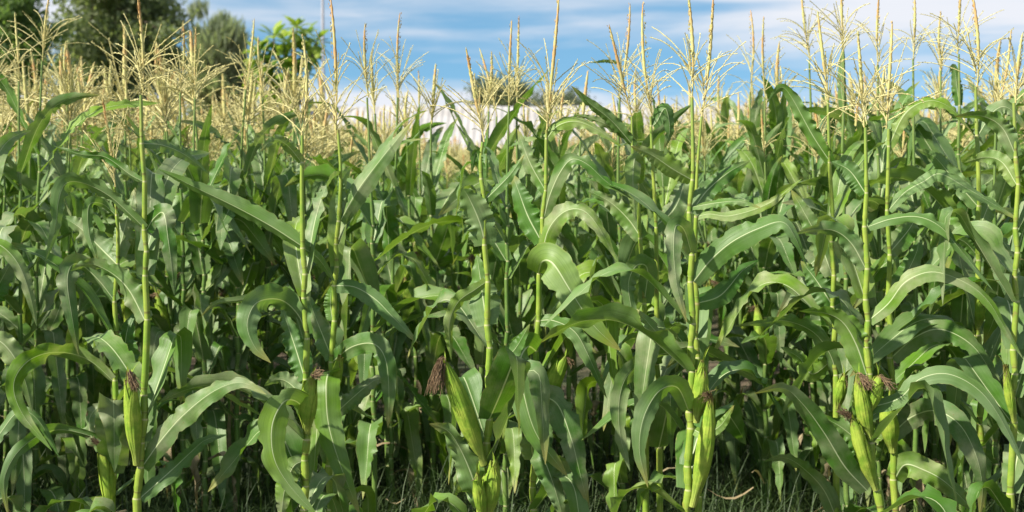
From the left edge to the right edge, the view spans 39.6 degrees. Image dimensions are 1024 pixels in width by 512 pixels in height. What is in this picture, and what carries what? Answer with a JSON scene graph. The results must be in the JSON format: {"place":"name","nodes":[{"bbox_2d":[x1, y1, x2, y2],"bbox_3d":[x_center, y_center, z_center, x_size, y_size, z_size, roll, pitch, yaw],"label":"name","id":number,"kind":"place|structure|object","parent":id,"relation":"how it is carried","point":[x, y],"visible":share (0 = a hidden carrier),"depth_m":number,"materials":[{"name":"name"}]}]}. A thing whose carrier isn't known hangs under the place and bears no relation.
{"place":"outdoors","nodes":[
{"label":"outdoors","id":0,"kind":"place"},
{"bbox_2d":[0,274,1023,511],"bbox_3d":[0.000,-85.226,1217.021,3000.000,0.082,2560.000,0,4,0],"label":"ground","id":1,"kind":"structure","parent":0,"point":[585,371],"depth_m":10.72,"materials":[{"name":"green plant"}]},
{"bbox_2d":[0,108,57,421],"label":"maize plant","id":2,"kind":"object","parent":1,"relation":"on","point":[11,204],"visible":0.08,"depth_m":7.94,"materials":[{"name":"green plant"}]},
{"bbox_2d":[0,33,59,511],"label":"maize plant","id":3,"kind":"object","parent":1,"relation":"on","point":[11,349],"visible":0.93,"depth_m":4.55,"materials":[{"name":"green plant"}]},
{"bbox_2d":[0,51,66,423],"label":"maize plant","id":4,"kind":"object","parent":1,"relation":"on","point":[34,165],"visible":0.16,"depth_m":8.57,"materials":[{"name":"green plant"}]},
{"bbox_2d":[0,0,76,120],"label":"tree","id":5,"kind":"object","parent":1,"relation":"on","point":[9,9],"visible":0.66,"depth_m":39.18,"materials":[{"name":"green plant"}]},
{"bbox_2d":[0,91,90,510],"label":"maize plant","id":6,"kind":"object","parent":1,"relation":"on","point":[12,332],"visible":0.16,"depth_m":6.54,"materials":[{"name":"green plant"}]},
{"bbox_2d":[0,59,95,424],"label":"maize plant","id":7,"kind":"object","parent":1,"relation":"on","point":[27,316],"visible":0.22,"depth_m":7.22,"materials":[{"name":"green plant"}]},
{"bbox_2d":[0,13,98,511],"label":"maize plant","id":8,"kind":"object","parent":1,"relation":"on","point":[36,128],"visible":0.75,"depth_m":5.97,"materials":[{"name":"green plant"}]},
{"bbox_2d":[0,79,123,461],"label":"maize plant","id":9,"kind":"object","parent":1,"relation":"on","point":[15,191],"visible":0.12,"depth_m":7.24,"materials":[{"name":"green plant"}]},
{"bbox_2d":[20,42,110,497],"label":"maize plant","id":10,"kind":"object","parent":1,"relation":"on","point":[77,390],"visible":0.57,"depth_m":6.47,"materials":[{"name":"green plant"}]},
{"bbox_2d":[2,40,134,494],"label":"maize plant","id":11,"kind":"object","parent":1,"relation":"on","point":[55,319],"visible":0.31,"depth_m":6.58,"materials":[{"name":"green plant"}]},
{"bbox_2d":[0,0,157,511],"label":"maize plant","id":12,"kind":"object","parent":1,"relation":"on","point":[42,272],"visible":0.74,"depth_m":6.09,"materials":[{"name":"green plant"}]},
{"bbox_2d":[29,47,128,396],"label":"maize plant","id":13,"kind":"object","parent":1,"relation":"on","point":[54,175],"visible":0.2,"depth_m":7.95,"materials":[{"name":"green plant"}]},
{"bbox_2d":[37,62,139,427],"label":"maize plant","id":14,"kind":"object","parent":1,"relation":"on","point":[92,373],"visible":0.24,"depth_m":7.82,"materials":[{"name":"green plant"}]},
{"bbox_2d":[78,68,137,398],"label":"maize plant","id":15,"kind":"object","parent":1,"relation":"on","point":[96,128],"visible":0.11,"depth_m":8.64,"materials":[{"name":"green plant"}]},
{"bbox_2d":[47,0,201,136],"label":"tree","id":16,"kind":"object","parent":1,"relation":"on","point":[104,17],"visible":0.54,"depth_m":42.45,"materials":[{"name":"green plant"}]},
{"bbox_2d":[76,80,178,509],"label":"maize plant","id":17,"kind":"object","parent":1,"relation":"on","point":[124,312],"visible":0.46,"depth_m":6.74,"materials":[{"name":"green plant"}]},
{"bbox_2d":[0,97,259,511],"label":"maize plant","id":18,"kind":"object","parent":1,"relation":"on","point":[106,439],"visible":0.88,"depth_m":4.63,"materials":[{"name":"green plant"}]},
{"bbox_2d":[45,0,266,511],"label":"maize plant","id":19,"kind":"object","parent":1,"relation":"on","point":[153,218],"visible":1,"depth_m":4.44,"materials":[{"name":"green plant"}]},
{"bbox_2d":[78,42,234,511],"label":"maize plant","id":20,"kind":"object","parent":1,"relation":"on","point":[165,316],"visible":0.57,"depth_m":6.61,"materials":[{"name":"green plant"}]},
{"bbox_2d":[89,25,232,470],"bbox_3d":[-1.966,0.002,7.324,1.077,2.375,0.413,1,3,18],"label":"maize plant","id":21,"kind":"object","parent":1,"relation":"on","point":[100,381],"visible":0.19,"depth_m":7.30,"materials":[{"name":"green plant"}]},
{"bbox_2d":[83,21,251,511],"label":"maize plant","id":22,"kind":"object","parent":1,"relation":"on","point":[185,265],"visible":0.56,"depth_m":6.31,"materials":[{"name":"green plant"}]},
{"bbox_2d":[110,44,248,475],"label":"maize plant","id":23,"kind":"object","parent":1,"relation":"on","point":[215,405],"visible":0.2,"depth_m":7.23,"materials":[{"name":"green plant"}]},
{"bbox_2d":[127,87,273,462],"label":"maize plant","id":24,"kind":"object","parent":1,"relation":"on","point":[189,302],"visible":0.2,"depth_m":7.12,"materials":[{"name":"green plant"}]},
{"bbox_2d":[147,31,254,507],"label":"maize plant","id":25,"kind":"object","parent":1,"relation":"on","point":[215,423],"visible":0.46,"depth_m":6.42,"materials":[{"name":"green plant"}]},
{"bbox_2d":[135,27,275,511],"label":"maize plant","id":26,"kind":"object","parent":1,"relation":"on","point":[195,322],"visible":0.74,"depth_m":6.23,"materials":[{"name":"green plant"}]},
{"bbox_2d":[178,0,259,132],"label":"tree","id":27,"kind":"object","parent":1,"relation":"on","point":[218,30],"visible":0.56,"depth_m":58.65,"materials":[{"name":"green plant"}]},
{"bbox_2d":[141,18,310,511],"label":"maize plant","id":28,"kind":"object","parent":1,"relation":"on","point":[252,270],"visible":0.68,"depth_m":6.39,"materials":[{"name":"green plant"}]},
{"bbox_2d":[214,80,289,417],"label":"maize plant","id":29,"kind":"object","parent":1,"relation":"on","point":[238,138],"visible":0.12,"depth_m":7.94,"materials":[{"name":"green plant"}]},
{"bbox_2d":[157,34,348,511],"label":"maize plant","id":30,"kind":"object","parent":1,"relation":"on","point":[278,432],"visible":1,"depth_m":4.48,"materials":[{"name":"green plant"}]},
{"bbox_2d":[221,90,296,463],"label":"maize plant","id":31,"kind":"object","parent":1,"relation":"on","point":[276,389],"visible":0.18,"depth_m":7.21,"materials":[{"name":"green plant"}]},
{"bbox_2d":[178,69,350,511],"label":"maize plant","id":32,"kind":"object","parent":1,"relation":"on","point":[282,280],"visible":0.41,"depth_m":6.60,"materials":[{"name":"green plant"}]},
{"bbox_2d":[175,37,357,511],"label":"maize plant","id":33,"kind":"object","parent":1,"relation":"on","point":[262,166],"visible":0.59,"depth_m":6.56,"materials":[{"name":"green plant"}]},
{"bbox_2d":[226,67,329,413],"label":"maize plant","id":34,"kind":"object","parent":1,"relation":"on","point":[323,248],"visible":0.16,"depth_m":7.93,"materials":[{"name":"green plant"}]},
{"bbox_2d":[238,15,330,163],"bbox_3d":[-3.822,-1.948,23.852,1.682,4.098,1.406,0,4,0],"label":"broad leaved tree","id":35,"kind":"object","parent":1,"relation":"on","point":[284,49],"visible":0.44,"depth_m":23.52,"materials":[{"name":"green plant"}]},
{"bbox_2d":[265,66,356,370],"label":"maize plant","id":36,"kind":"object","parent":1,"relation":"on","point":[320,84],"visible":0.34,"depth_m":9.19,"materials":[{"name":"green plant"}]},
{"bbox_2d":[216,88,408,424],"bbox_3d":[-0.983,0.208,6.723,0.908,2.027,0.425,-3,5,-35],"label":"maize plant","id":37,"kind":"object","parent":1,"relation":"on","point":[316,185],"visible":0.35,"depth_m":6.72,"materials":[{"name":"green plant"}]},
{"bbox_2d":[266,114,360,385],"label":"maize plant","id":38,"kind":"object","parent":1,"relation":"on","point":[321,360],"visible":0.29,"depth_m":7.91,"materials":[{"name":"green plant"}]},
{"bbox_2d":[253,28,380,427],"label":"maize plant","id":39,"kind":"object","parent":1,"relation":"on","point":[316,270],"visible":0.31,"depth_m":7.25,"materials":[{"name":"green plant"}]},
{"bbox_2d":[305,112,378,484],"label":"maize plant","id":40,"kind":"object","parent":1,"relation":"on","point":[353,417],"visible":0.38,"depth_m":6.68,"materials":[{"name":"green plant"}]},
{"bbox_2d":[286,0,429,511],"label":"maize plant","id":41,"kind":"object","parent":1,"relation":"on","point":[327,438],"visible":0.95,"depth_m":4.73,"materials":[{"name":"green plant"}]},
{"bbox_2d":[325,104,414,471],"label":"maize plant","id":42,"kind":"object","parent":1,"relation":"on","point":[358,171],"visible":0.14,"depth_m":7.32,"materials":[{"name":"green plant"}]},
{"bbox_2d":[285,24,466,511],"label":"maize plant","id":43,"kind":"object","parent":1,"relation":"on","point":[358,255],"visible":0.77,"depth_m":6.01,"materials":[{"name":"green plant"}]},
{"bbox_2d":[319,78,458,401],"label":"maize plant","id":44,"kind":"object","parent":1,"relation":"on","point":[425,127],"visible":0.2,"depth_m":7.89,"materials":[{"name":"green plant"}]},
{"bbox_2d":[308,58,475,505],"bbox_3d":[-0.584,0.148,6.725,0.831,2.214,0.324,2,4,24],"label":"maize plant","id":45,"kind":"object","parent":1,"relation":"on","point":[411,426],"visible":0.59,"depth_m":6.67,"materials":[{"name":"green plant"}]},
{"bbox_2d":[337,91,449,476],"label":"maize plant","id":46,"kind":"object","parent":1,"relation":"on","point":[411,172],"visible":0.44,"depth_m":7.20,"materials":[{"name":"green plant"}]},
{"bbox_2d":[341,12,452,509],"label":"maize plant","id":47,"kind":"object","parent":1,"relation":"on","point":[393,435],"visible":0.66,"depth_m":6.59,"materials":[{"name":"green plant"}]},
{"bbox_2d":[371,70,461,472],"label":"maize plant","id":48,"kind":"object","parent":1,"relation":"on","point":[418,211],"visible":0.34,"depth_m":7.48,"materials":[{"name":"green plant"}]},
{"bbox_2d":[406,63,474,494],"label":"maize plant","id":49,"kind":"object","parent":1,"relation":"on","point":[441,238],"visible":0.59,"depth_m":6.66,"materials":[{"name":"green plant"}]},
{"bbox_2d":[402,85,503,373],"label":"maize plant","id":50,"kind":"object","parent":1,"relation":"on","point":[462,325],"visible":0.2,"depth_m":7.11,"materials":[{"name":"green plant"}]},
{"bbox_2d":[407,48,549,511],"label":"maize plant","id":51,"kind":"object","parent":1,"relation":"on","point":[474,411],"visible":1,"depth_m":4.40,"materials":[{"name":"green plant"}]},
{"bbox_2d":[427,21,545,511],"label":"maize plant","id":52,"kind":"object","parent":1,"relation":"on","point":[510,439],"visible":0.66,"depth_m":6.02,"materials":[{"name":"green plant"}]},
{"bbox_2d":[417,48,558,507],"bbox_3d":[-0.061,0.172,6.722,0.548,2.318,0.598,3,5,35],"label":"maize plant","id":53,"kind":"object","parent":1,"relation":"on","point":[465,273],"visible":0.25,"depth_m":6.73,"materials":[{"name":"green plant"}]},
{"bbox_2d":[437,51,548,511],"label":"maize plant","id":54,"kind":"object","parent":1,"relation":"on","point":[497,265],"visible":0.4,"depth_m":6.52,"materials":[{"name":"green plant"}]},
{"bbox_2d":[460,69,535,152],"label":"tree","id":55,"kind":"object","parent":1,"relation":"on","point":[502,102],"visible":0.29,"depth_m":93.66,"materials":[{"name":"green plant"}]},
{"bbox_2d":[438,16,559,511],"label":"maize plant","id":56,"kind":"object","parent":1,"relation":"on","point":[522,317],"visible":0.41,"depth_m":6.48,"materials":[{"name":"green plant"}]},
{"bbox_2d":[467,102,598,510],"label":"maize plant","id":57,"kind":"object","parent":1,"relation":"on","point":[530,186],"visible":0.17,"depth_m":6.66,"materials":[{"name":"green plant"}]},
{"bbox_2d":[311,106,767,171],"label":"shed","id":58,"kind":"structure","parent":1,"relation":"on","point":[446,117],"depth_m":60.89,"materials":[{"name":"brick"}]},
{"bbox_2d":[530,85,581,444],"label":"maize plant","id":59,"kind":"object","parent":1,"relation":"on","point":[564,142],"visible":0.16,"depth_m":7.74,"materials":[{"name":"green plant"}]},
{"bbox_2d":[499,0,631,511],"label":"maize plant","id":60,"kind":"object","parent":1,"relation":"on","point":[564,486],"visible":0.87,"depth_m":4.70,"materials":[{"name":"green plant"}]},
{"bbox_2d":[522,81,612,106],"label":"tree","id":61,"kind":"object","parent":1,"relation":"on","point":[571,96],"visible":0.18,"depth_m":103.61,"materials":[{"name":"green plant"}]},
{"bbox_2d":[467,70,675,500],"bbox_3d":[0.274,0.189,6.570,1.014,2.088,0.453,0,4,1],"label":"maize plant","id":62,"kind":"object","parent":1,"relation":"on","point":[566,230],"visible":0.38,"depth_m":6.57,"materials":[{"name":"green plant"}]},
{"bbox_2d":[531,92,626,455],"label":"maize plant","id":63,"kind":"object","parent":1,"relation":"on","point":[584,248],"visible":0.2,"depth_m":7.25,"materials":[{"name":"green plant"}]},
{"bbox_2d":[566,144,627,460],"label":"maize plant","id":64,"kind":"object","parent":1,"relation":"on","point":[585,186],"visible":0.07,"depth_m":7.86,"materials":[{"name":"green plant"}]},
{"bbox_2d":[589,133,634,491],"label":"maize plant","id":65,"kind":"object","parent":1,"relation":"on","point":[606,217],"visible":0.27,"depth_m":6.53,"materials":[{"name":"green plant"}]},
{"bbox_2d":[603,71,654,481],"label":"maize plant","id":66,"kind":"object","parent":1,"relation":"on","point":[638,127],"visible":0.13,"depth_m":7.23,"materials":[{"name":"green plant"}]},
{"bbox_2d":[571,94,694,472],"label":"maize plant","id":67,"kind":"object","parent":1,"relation":"on","point":[600,249],"visible":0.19,"depth_m":7.34,"materials":[{"name":"green plant"}]},
{"bbox_2d":[530,3,738,511],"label":"maize plant","id":68,"kind":"object","parent":1,"relation":"on","point":[616,472],"visible":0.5,"depth_m":6.10,"materials":[{"name":"green plant"}]},
{"bbox_2d":[569,25,720,511],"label":"maize plant","id":69,"kind":"object","parent":1,"relation":"on","point":[628,218],"visible":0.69,"depth_m":4.93,"materials":[{"name":"green plant"}]},
{"bbox_2d":[629,95,688,500],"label":"maize plant","id":70,"kind":"object","parent":1,"relation":"on","point":[666,184],"visible":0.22,"depth_m":6.57,"materials":[{"name":"green plant"}]},
{"bbox_2d":[622,83,722,450],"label":"maize plant","id":71,"kind":"object","parent":1,"relation":"on","point":[712,222],"visible":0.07,"depth_m":7.86,"materials":[{"name":"green plant"}]},
{"bbox_2d":[540,0,806,511],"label":"maize plant","id":72,"kind":"object","parent":1,"relation":"on","point":[695,438],"visible":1,"depth_m":4.39,"materials":[{"name":"green plant"}]},
{"bbox_2d":[619,103,743,462],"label":"maize plant","id":73,"kind":"object","parent":1,"relation":"on","point":[718,126],"visible":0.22,"depth_m":7.34,"materials":[{"name":"green plant"}]},
{"bbox_2d":[598,2,769,511],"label":"maize plant","id":74,"kind":"object","parent":1,"relation":"on","point":[664,425],"visible":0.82,"depth_m":5.04,"materials":[{"name":"green plant"}]},
{"bbox_2d":[582,0,800,511],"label":"maize plant","id":75,"kind":"object","parent":1,"relation":"on","point":[638,368],"visible":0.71,"depth_m":4.61,"materials":[{"name":"green plant"}]},
{"bbox_2d":[624,113,793,509],"bbox_3d":[0.880,0.277,6.703,0.874,1.892,0.259,0,4,4],"label":"maize plant","id":76,"kind":"object","parent":1,"relation":"on","point":[730,156],"visible":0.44,"depth_m":6.65,"materials":[{"name":"green plant"}]},
{"bbox_2d":[705,117,734,402],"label":"maize plant","id":77,"kind":"object","parent":1,"relation":"on","point":[719,155],"visible":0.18,"depth_m":8.50,"materials":[{"name":"green plant"}]},
{"bbox_2d":[696,75,746,400],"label":"maize plant","id":78,"kind":"object","parent":1,"relation":"on","point":[724,106],"visible":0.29,"depth_m":9.13,"materials":[{"name":"green plant"}]},
{"bbox_2d":[713,93,750,400],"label":"maize plant","id":79,"kind":"object","parent":1,"relation":"on","point":[738,179],"visible":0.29,"depth_m":7.96,"materials":[{"name":"green plant"}]},
{"bbox_2d":[699,122,796,485],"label":"maize plant","id":80,"kind":"object","parent":1,"relation":"on","point":[750,409],"visible":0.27,"depth_m":7.08,"materials":[{"name":"green plant"}]},
{"bbox_2d":[716,11,801,491],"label":"maize plant","id":81,"kind":"object","parent":1,"relation":"on","point":[755,113],"visible":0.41,"depth_m":7.11,"materials":[{"name":"green plant"}]},
{"bbox_2d":[723,109,798,511],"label":"maize plant","id":82,"kind":"object","parent":1,"relation":"on","point":[768,343],"visible":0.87,"depth_m":6.48,"materials":[{"name":"green plant"}]},
{"bbox_2d":[748,42,797,478],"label":"maize plant","id":83,"kind":"object","parent":1,"relation":"on","point":[779,112],"visible":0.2,"depth_m":7.24,"materials":[{"name":"green plant"}]},
{"bbox_2d":[694,16,873,509],"bbox_3d":[1.238,0.103,6.616,0.912,2.412,0.717,0,4,0],"label":"maize plant","id":84,"kind":"object","parent":1,"relation":"on","point":[731,443],"visible":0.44,"depth_m":6.60,"materials":[{"name":"green plant"}]},
{"bbox_2d":[712,11,885,511],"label":"maize plant","id":85,"kind":"object","parent":1,"relation":"on","point":[830,361],"visible":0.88,"depth_m":4.93,"materials":[{"name":"green plant"}]},
{"bbox_2d":[742,94,875,449],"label":"maize plant","id":86,"kind":"object","parent":1,"relation":"on","point":[784,374],"visible":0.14,"depth_m":7.38,"materials":[{"name":"green plant"}]},
{"bbox_2d":[751,0,871,510],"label":"maize plant","id":87,"kind":"object","parent":1,"relation":"on","point":[807,440],"visible":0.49,"depth_m":6.65,"materials":[{"name":"green plant"}]},
{"bbox_2d":[769,102,854,511],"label":"maize plant","id":88,"kind":"object","parent":1,"relation":"on","point":[790,170],"visible":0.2,"depth_m":6.68,"materials":[{"name":"green plant"}]},
{"bbox_2d":[776,95,893,506],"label":"maize plant","id":89,"kind":"object","parent":1,"relation":"on","point":[851,128],"visible":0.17,"depth_m":6.38,"materials":[{"name":"green plant"}]},
{"bbox_2d":[770,0,929,511],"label":"maize plant","id":90,"kind":"object","parent":1,"relation":"on","point":[879,189],"visible":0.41,"depth_m":6.23,"materials":[{"name":"green plant"}]},
{"bbox_2d":[755,0,956,511],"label":"maize plant","id":91,"kind":"object","parent":1,"relation":"on","point":[853,207],"visible":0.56,"depth_m":5.96,"materials":[{"name":"green plant"}]},
{"bbox_2d":[808,67,964,495],"bbox_3d":[1.747,0.165,6.707,1.079,2.117,0.344,-2,5,-27],"label":"maize plant","id":92,"kind":"object","parent":1,"relation":"on","point":[836,114],"visible":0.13,"depth_m":6.61,"materials":[{"name":"green plant"}]},
{"bbox_2d":[756,30,1023,511],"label":"maize plant","id":93,"kind":"object","parent":1,"relation":"on","point":[847,448],"visible":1,"depth_m":4.41,"materials":[{"name":"green plant"}]},
{"bbox_2d":[783,21,1012,511],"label":"maize plant","id":94,"kind":"object","parent":1,"relation":"on","point":[905,421],"visible":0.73,"depth_m":4.65,"materials":[{"name":"green plant"}]},
{"bbox_2d":[854,0,986,511],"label":"maize plant","id":95,"kind":"object","parent":1,"relation":"on","point":[913,301],"visible":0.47,"depth_m":6.12,"materials":[{"name":"green plant"}]},
{"bbox_2d":[872,78,974,456],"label":"maize plant","id":96,"kind":"object","parent":1,"relation":"on","point":[926,198],"visible":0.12,"depth_m":7.39,"materials":[{"name":"green plant"}]},
{"bbox_2d":[849,0,1023,511],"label":"maize plant","id":97,"kind":"object","parent":1,"relation":"on","point":[889,339],"visible":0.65,"depth_m":4.71,"materials":[{"name":"green plant"}]},
{"bbox_2d":[872,45,1000,458],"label":"maize plant","id":98,"kind":"object","parent":1,"relation":"on","point":[968,107],"visible":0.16,"depth_m":7.82,"materials":[{"name":"green plant"}]},
{"bbox_2d":[869,0,1023,511],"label":"maize plant","id":99,"kind":"object","parent":1,"relation":"on","point":[929,135],"visible":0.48,"depth_m":6.06,"materials":[{"name":"green plant"}]},
{"bbox_2d":[881,12,1023,511],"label":"maize plant","id":100,"kind":"object","parent":1,"relation":"on","point":[986,177],"visible":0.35,"depth_m":6.47,"materials":[{"name":"green plant"}]},
{"bbox_2d":[883,63,1023,475],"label":"maize plant","id":101,"kind":"object","parent":1,"relation":"on","point":[904,209],"visible":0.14,"depth_m":6.72,"materials":[{"name":"green plant"}]},
{"bbox_2d":[884,40,1023,509],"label":"maize plant","id":102,"kind":"object","parent":1,"relation":"on","point":[1020,401],"visible":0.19,"depth_m":6.58,"materials":[{"name":"green plant"}]},
{"bbox_2d":[924,32,1023,511],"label":"maize plant","id":103,"kind":"object","parent":1,"relation":"on","point":[985,238],"visible":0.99,"depth_m":4.39,"materials":[{"name":"green plant"}]},
{"bbox_2d":[943,29,1023,511],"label":"maize plant","id":104,"kind":"object","parent":1,"relation":"on","point":[1002,188],"visible":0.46,"depth_m":5.79,"materials":[{"name":"green plant"}]},
{"bbox_2d":[961,65,1012,441],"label":"maize plant","id":105,"kind":"object","parent":1,"relation":"on","point":[985,165],"visible":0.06,"depth_m":7.15,"materials":[{"name":"green plant"}]},
{"bbox_2d":[1,83,1023,345],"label":"maize field","id":106,"kind":"structure","parent":0,"point":[449,173],"depth_m":13.86,"materials":[{"name":"green plant"}]},
{"bbox_2d":[21,0,1023,132],"label":"sky","id":107,"kind":"structure","parent":0,"point":[444,29],"materials":[{"name":"blue"}]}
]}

